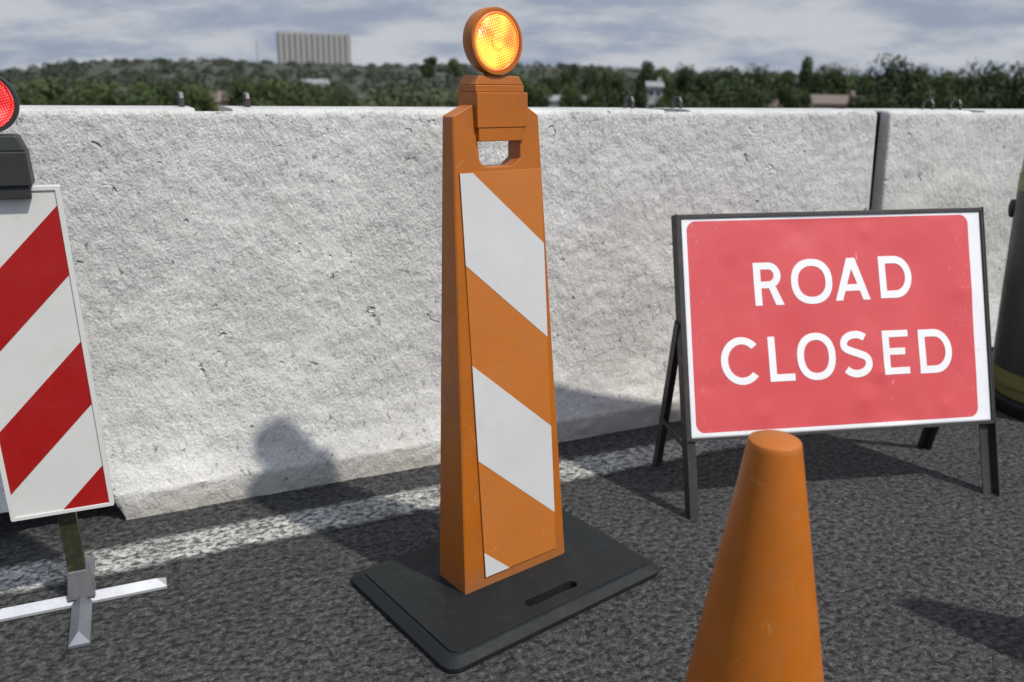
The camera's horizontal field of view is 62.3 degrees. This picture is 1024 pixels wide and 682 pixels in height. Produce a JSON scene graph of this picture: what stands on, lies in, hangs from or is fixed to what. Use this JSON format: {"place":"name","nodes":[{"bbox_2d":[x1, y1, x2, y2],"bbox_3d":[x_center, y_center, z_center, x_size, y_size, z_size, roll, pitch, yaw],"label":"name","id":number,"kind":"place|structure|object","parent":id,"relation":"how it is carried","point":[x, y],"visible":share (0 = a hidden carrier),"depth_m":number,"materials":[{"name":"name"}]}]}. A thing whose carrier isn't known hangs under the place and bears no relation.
{"place":"outdoors","nodes":[
{"label":"outdoors","id":0,"kind":"place"},
{"bbox_2d":[0,57,1008,107],"bbox_3d":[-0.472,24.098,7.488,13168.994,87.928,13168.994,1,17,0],"label":"ground","id":1,"kind":"structure","parent":0,"point":[96,69],"depth_m":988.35,"materials":[{"name":"green plant"}]},
{"bbox_2d":[14,87,50,104],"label":"tree","id":2,"kind":"object","parent":1,"relation":"on","point":[29,97],"visible":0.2,"depth_m":91.02,"materials":[{"name":"green plant"}]},
{"bbox_2d":[11,78,68,104],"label":"tree","id":3,"kind":"object","parent":1,"relation":"on","point":[49,91],"visible":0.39,"depth_m":117.65,"materials":[{"name":"green plant"}]},
{"bbox_2d":[52,87,89,104],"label":"tree","id":4,"kind":"object","parent":1,"relation":"on","point":[66,101],"visible":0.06,"depth_m":102.03,"materials":[{"name":"green plant"}]},
{"bbox_2d":[60,78,105,104],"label":"tree","id":5,"kind":"object","parent":1,"relation":"on","point":[89,94],"visible":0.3,"depth_m":128.76,"materials":[{"name":"green plant"}]},
{"bbox_2d":[86,75,127,105],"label":"tree","id":6,"kind":"object","parent":1,"relation":"on","point":[107,93],"visible":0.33,"depth_m":145.88,"materials":[{"name":"green plant"}]},
{"bbox_2d":[104,87,167,105],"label":"tree","id":7,"kind":"object","parent":1,"relation":"on","point":[127,101],"visible":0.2,"depth_m":105.73,"materials":[{"name":"green plant"}]},
{"bbox_2d":[124,79,165,105],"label":"tree","id":8,"kind":"object","parent":1,"relation":"on","point":[144,90],"visible":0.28,"depth_m":132.33,"materials":[{"name":"green plant"}]},
{"bbox_2d":[147,76,209,109],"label":"tree","id":9,"kind":"object","parent":1,"relation":"on","point":[169,92],"visible":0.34,"depth_m":142.47,"materials":[{"name":"green plant"}]},
{"bbox_2d":[181,83,219,110],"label":"tree","id":10,"kind":"object","parent":1,"relation":"on","point":[197,94],"visible":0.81,"depth_m":135.48,"materials":[{"name":"green plant"}]},
{"bbox_2d":[208,88,235,110],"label":"house","id":11,"kind":"structure","parent":1,"relation":"on","point":[218,101],"depth_m":188.30,"materials":[{"name":"white tile"}]},
{"bbox_2d":[221,75,254,105],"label":"tree","id":12,"kind":"object","parent":1,"relation":"on","point":[240,86],"visible":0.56,"depth_m":150.05,"materials":[{"name":"green plant"}]},
{"bbox_2d":[250,90,280,105],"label":"tree","id":13,"kind":"object","parent":1,"relation":"on","point":[267,102],"visible":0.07,"depth_m":111.46,"materials":[{"name":"green plant"}]},
{"bbox_2d":[238,72,315,105],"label":"tree","id":14,"kind":"object","parent":1,"relation":"on","point":[275,90],"visible":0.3,"depth_m":135.45,"materials":[{"name":"green plant"}]},
{"bbox_2d":[284,79,319,96],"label":"tree","id":15,"kind":"object","parent":1,"relation":"on","point":[307,87],"visible":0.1,"depth_m":148.64,"materials":[{"name":"green plant"}]},
{"bbox_2d":[281,89,330,105],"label":"tree","id":16,"kind":"object","parent":1,"relation":"on","point":[302,98],"visible":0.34,"depth_m":111.67,"materials":[{"name":"green plant"}]},
{"bbox_2d":[276,30,350,64],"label":"apartment block","id":17,"kind":"structure","parent":1,"relation":"on","point":[306,47],"depth_m":1358.62,"materials":[{"name":"concrete"}]},
{"bbox_2d":[300,78,329,86],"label":"house","id":18,"kind":"structure","parent":1,"relation":"on","point":[320,80],"depth_m":650.76,"materials":[{"name":"white concrete"}]},
{"bbox_2d":[308,81,358,105],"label":"tree","id":19,"kind":"object","parent":1,"relation":"on","point":[326,91],"visible":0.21,"depth_m":145.79,"materials":[{"name":"green plant"}]},
{"bbox_2d":[322,91,358,105],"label":"tree","id":20,"kind":"object","parent":1,"relation":"on","point":[335,102],"visible":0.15,"depth_m":118.15,"materials":[{"name":"green plant"}]},
{"bbox_2d":[330,83,361,104],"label":"tree","id":21,"kind":"object","parent":1,"relation":"on","point":[354,96],"visible":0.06,"depth_m":160.78,"materials":[{"name":"green plant"}]},
{"bbox_2d":[357,87,386,106],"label":"tree","id":22,"kind":"object","parent":1,"relation":"on","point":[365,100],"visible":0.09,"depth_m":133.77,"materials":[{"name":"green plant"}]},
{"bbox_2d":[365,95,400,106],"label":"tree","id":23,"kind":"object","parent":1,"relation":"on","point":[382,103],"visible":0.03,"depth_m":104.32,"materials":[{"name":"green plant"}]},
{"bbox_2d":[369,83,448,106],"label":"tree","id":24,"kind":"object","parent":1,"relation":"on","point":[400,96],"visible":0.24,"depth_m":121.72,"materials":[{"name":"green plant"}]},
{"bbox_2d":[401,92,455,106],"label":"tree","id":25,"kind":"object","parent":1,"relation":"on","point":[433,103],"visible":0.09,"depth_m":109.33,"materials":[{"name":"green plant"}]},
{"bbox_2d":[419,56,437,79],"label":"tree","id":26,"kind":"object","parent":1,"relation":"on","point":[428,70],"visible":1,"depth_m":849.36,"materials":[{"name":"green plant"}]},
{"bbox_2d":[415,82,458,106],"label":"tree","id":27,"kind":"object","parent":1,"relation":"on","point":[451,95],"visible":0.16,"depth_m":133.53,"materials":[{"name":"green plant"}]},
{"bbox_2d":[444,58,463,77],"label":"tree","id":28,"kind":"object","parent":1,"relation":"on","point":[454,66],"visible":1,"depth_m":851.69,"materials":[{"name":"green plant"}]},
{"bbox_2d":[511,72,536,90],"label":"tree","id":29,"kind":"object","parent":1,"relation":"on","point":[523,79],"visible":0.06,"depth_m":210.86,"materials":[{"name":"green plant"}]},
{"bbox_2d":[523,81,552,106],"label":"tree","id":30,"kind":"object","parent":1,"relation":"on","point":[538,97],"visible":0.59,"depth_m":142.34,"materials":[{"name":"green plant"}]},
{"bbox_2d":[533,69,562,94],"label":"tree","id":31,"kind":"object","parent":1,"relation":"on","point":[552,83],"visible":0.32,"depth_m":217.56,"materials":[{"name":"green plant"}]},
{"bbox_2d":[546,95,588,106],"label":"house","id":32,"kind":"structure","parent":1,"relation":"on","point":[554,99],"depth_m":178.63,"materials":[{"name":"white concrete"}]},
{"bbox_2d":[557,80,584,106],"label":"tree","id":33,"kind":"object","parent":1,"relation":"on","point":[567,98],"visible":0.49,"depth_m":141.93,"materials":[{"name":"green plant"}]},
{"bbox_2d":[559,63,583,93],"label":"tree","id":34,"kind":"object","parent":1,"relation":"on","point":[566,75],"visible":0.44,"depth_m":246.37,"materials":[{"name":"green plant"}]},
{"bbox_2d":[573,86,605,106],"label":"tree","id":35,"kind":"object","parent":1,"relation":"on","point":[594,100],"visible":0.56,"depth_m":123.64,"materials":[{"name":"green plant"}]},
{"bbox_2d":[577,64,605,95],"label":"tree","id":36,"kind":"object","parent":1,"relation":"on","point":[591,80],"visible":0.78,"depth_m":237.09,"materials":[{"name":"green plant"}]},
{"bbox_2d":[596,69,626,101],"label":"tree","id":37,"kind":"object","parent":1,"relation":"on","point":[610,79],"visible":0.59,"depth_m":245.83,"materials":[{"name":"green plant"}]},
{"bbox_2d":[597,77,648,107],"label":"tree","id":38,"kind":"object","parent":1,"relation":"on","point":[615,97],"visible":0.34,"depth_m":113.16,"materials":[{"name":"green plant"}]},
{"bbox_2d":[635,60,654,107],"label":"tree","id":39,"kind":"object","parent":1,"relation":"on","point":[646,73],"visible":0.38,"depth_m":244.93,"materials":[{"name":"green plant"}]},
{"bbox_2d":[644,77,664,108],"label":"house","id":40,"kind":"structure","parent":1,"relation":"on","point":[654,88],"depth_m":187.29,"materials":[{"name":"white concrete"}]},
{"bbox_2d":[648,90,654,96],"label":"window","id":41,"kind":"structure","parent":40,"relation":"in","point":[651,92],"depth_m":187.17,"materials":[{"name":"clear glass"}]},
{"bbox_2d":[655,90,660,96],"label":"window","id":42,"kind":"structure","parent":40,"relation":"in","point":[657,92],"depth_m":187.06,"materials":[{"name":"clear glass"}]},
{"bbox_2d":[650,66,678,106],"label":"tree","id":43,"kind":"object","parent":1,"relation":"on","point":[662,74],"visible":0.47,"depth_m":224.91,"materials":[{"name":"green plant"}]},
{"bbox_2d":[653,92,675,107],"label":"tree","id":44,"kind":"object","parent":1,"relation":"on","point":[660,102],"visible":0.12,"depth_m":104.63,"materials":[{"name":"green plant"}]},
{"bbox_2d":[669,63,697,97],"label":"tree","id":45,"kind":"object","parent":1,"relation":"on","point":[682,80],"visible":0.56,"depth_m":233.37,"materials":[{"name":"green plant"}]},
{"bbox_2d":[668,82,700,107],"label":"tree","id":46,"kind":"object","parent":1,"relation":"on","point":[685,98],"visible":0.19,"depth_m":140.92,"materials":[{"name":"green plant"}]},
{"bbox_2d":[684,89,716,107],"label":"tree","id":47,"kind":"object","parent":1,"relation":"on","point":[695,104],"visible":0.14,"depth_m":112.17,"materials":[{"name":"green plant"}]},
{"bbox_2d":[686,67,722,102],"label":"tree","id":48,"kind":"object","parent":1,"relation":"on","point":[704,80],"visible":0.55,"depth_m":222.22,"materials":[{"name":"green plant"}]},
{"bbox_2d":[702,79,726,107],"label":"tree","id":49,"kind":"object","parent":1,"relation":"on","point":[713,91],"visible":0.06,"depth_m":140.01,"materials":[{"name":"green plant"}]},
{"bbox_2d":[714,66,750,95],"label":"tree","id":50,"kind":"object","parent":1,"relation":"on","point":[731,74],"visible":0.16,"depth_m":210.88,"materials":[{"name":"green plant"}]},
{"bbox_2d":[705,75,760,107],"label":"tree","id":51,"kind":"object","parent":1,"relation":"on","point":[726,99],"visible":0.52,"depth_m":129.97,"materials":[{"name":"green plant"}]},
{"bbox_2d":[734,82,775,107],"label":"tree","id":52,"kind":"object","parent":1,"relation":"on","point":[763,101],"visible":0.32,"depth_m":119.69,"materials":[{"name":"green plant"}]},
{"bbox_2d":[739,63,773,101],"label":"tree","id":53,"kind":"object","parent":1,"relation":"on","point":[760,79],"visible":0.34,"depth_m":219.34,"materials":[{"name":"green plant"}]},
{"bbox_2d":[762,86,784,107],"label":"house","id":54,"kind":"structure","parent":1,"relation":"on","point":[776,103],"depth_m":264.10,"materials":[{"name":"grey tile"}]},
{"bbox_2d":[766,70,796,107],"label":"tree","id":55,"kind":"object","parent":1,"relation":"on","point":[785,78],"visible":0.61,"depth_m":236.02,"materials":[{"name":"green plant"}]},
{"bbox_2d":[774,83,810,107],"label":"tree","id":56,"kind":"object","parent":1,"relation":"on","point":[789,97],"visible":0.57,"depth_m":145.31,"materials":[{"name":"green plant"}]},
{"bbox_2d":[794,55,815,106],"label":"tree","id":57,"kind":"object","parent":1,"relation":"on","point":[805,73],"visible":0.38,"depth_m":234.04,"materials":[{"name":"green plant"}]},
{"bbox_2d":[804,87,831,107],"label":"tree","id":58,"kind":"object","parent":1,"relation":"on","point":[817,92],"visible":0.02,"depth_m":190.46,"materials":[{"name":"green plant"}]},
{"bbox_2d":[806,62,843,94],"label":"tree","id":59,"kind":"object","parent":1,"relation":"on","point":[822,80],"visible":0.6,"depth_m":214.70,"materials":[{"name":"green plant"}]},
{"bbox_2d":[809,91,862,108],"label":"house","id":60,"kind":"structure","parent":1,"relation":"on","point":[829,101],"depth_m":169.05,"materials":[{"name":"red tile"}]},
{"bbox_2d":[828,64,861,94],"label":"tree","id":61,"kind":"object","parent":1,"relation":"on","point":[844,83],"visible":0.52,"depth_m":214.02,"materials":[{"name":"green plant"}]},
{"bbox_2d":[847,87,867,107],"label":"tree","id":62,"kind":"object","parent":1,"relation":"on","point":[853,100],"visible":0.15,"depth_m":134.42,"materials":[{"name":"green plant"}]},
{"bbox_2d":[848,71,876,94],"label":"tree","id":63,"kind":"object","parent":1,"relation":"on","point":[862,81],"visible":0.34,"depth_m":177.36,"materials":[{"name":"green plant"}]},
{"bbox_2d":[853,82,908,108],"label":"tree","id":64,"kind":"object","parent":1,"relation":"on","point":[883,101],"visible":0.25,"depth_m":105.71,"materials":[{"name":"green plant"}]},
{"bbox_2d":[865,53,920,108],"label":"tree","id":65,"kind":"object","parent":1,"relation":"on","point":[897,78],"visible":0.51,"depth_m":130.33,"materials":[{"name":"green plant"}]},
{"bbox_2d":[903,63,936,108],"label":"tree","id":66,"kind":"object","parent":1,"relation":"on","point":[924,80],"visible":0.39,"depth_m":147.06,"materials":[{"name":"green plant"}]},
{"bbox_2d":[914,85,958,108],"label":"tree","id":67,"kind":"object","parent":1,"relation":"on","point":[936,98],"visible":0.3,"depth_m":129.08,"materials":[{"name":"green plant"}]},
{"bbox_2d":[926,66,957,93],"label":"tree","id":68,"kind":"object","parent":1,"relation":"on","point":[942,80],"visible":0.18,"depth_m":161.52,"materials":[{"name":"green plant"}]},
{"bbox_2d":[946,70,966,97],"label":"tree","id":69,"kind":"object","parent":1,"relation":"on","point":[956,77],"visible":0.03,"depth_m":169.98,"materials":[{"name":"green plant"}]},
{"bbox_2d":[935,82,988,108],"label":"tree","id":70,"kind":"object","parent":1,"relation":"on","point":[967,101],"visible":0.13,"depth_m":102.06,"materials":[{"name":"green plant"}]},
{"bbox_2d":[952,57,1019,103],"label":"tree","id":71,"kind":"object","parent":1,"relation":"on","point":[984,81],"visible":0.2,"depth_m":125.11,"materials":[{"name":"green plant"}]},
{"bbox_2d":[965,78,1023,108],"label":"tree","id":72,"kind":"object","parent":1,"relation":"on","point":[991,101],"visible":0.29,"depth_m":96.53,"materials":[{"name":"green plant"}]},
{"bbox_2d":[989,61,1023,108],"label":"tree","id":73,"kind":"object","parent":1,"relation":"on","point":[1020,76],"visible":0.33,"depth_m":123.72,"materials":[{"name":"green plant"}]},
{"bbox_2d":[0,347,1023,681],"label":"road","id":74,"kind":"structure","parent":0,"point":[918,561],"depth_m":2.22,"materials":[{"name":"grey asphalt"}]},
{"bbox_2d":[0,76,166,649],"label":"hazard board","id":75,"kind":"object","parent":74,"relation":"on","point":[53,458],"visible":1,"depth_m":1.92,"materials":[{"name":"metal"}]},
{"bbox_2d":[0,435,802,598],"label":"road marking","id":76,"kind":"object","parent":74,"relation":"on","point":[45,573],"depth_m":2.48,"materials":[{"name":"white paint"}]},
{"bbox_2d":[0,91,876,519],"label":"concrete barrier","id":77,"kind":"object","parent":74,"relation":"on","point":[260,293],"visible":0.6,"depth_m":2.65,"materials":[{"name":"concrete"}]},
{"bbox_2d":[352,7,658,673],"bbox_3d":[0.002,-0.033,2.046,0.696,1.441,0.476,-12,22,-37],"label":"delineator panel","id":78,"kind":"object","parent":74,"relation":"on","point":[516,554],"visible":1,"depth_m":2.05,"materials":[{"name":"orange plastic"}]},
{"bbox_2d":[685,430,823,681],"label":"traffic cone","id":79,"kind":"object","parent":74,"relation":"on","point":[759,621],"visible":1,"depth_m":1.29,"materials":[{"name":"orange plastic"}]},
{"bbox_2d":[653,207,999,518],"bbox_3d":[1.034,0.042,2.713,1.077,0.902,0.406,-2,18,-10],"label":"road sign","id":80,"kind":"object","parent":74,"relation":"on","point":[807,323],"visible":1,"depth_m":2.67,"materials":[{"name":"metal"}]},
{"bbox_2d":[844,99,1023,346],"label":"concrete barrier","id":81,"kind":"object","parent":74,"relation":"on","point":[933,158],"visible":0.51,"depth_m":3.70,"materials":[{"name":"concrete"}]},
{"bbox_2d":[992,159,1023,420],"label":"traffic drum","id":82,"kind":"object","parent":74,"relation":"on","point":[1008,361],"visible":0.82,"depth_m":3.39,"materials":[{"name":"black plastic"}]},
{"bbox_2d":[0,0,1023,79],"label":"sky","id":83,"kind":"structure","parent":0,"point":[779,34],"materials":[{"name":"grey"}]}
]}

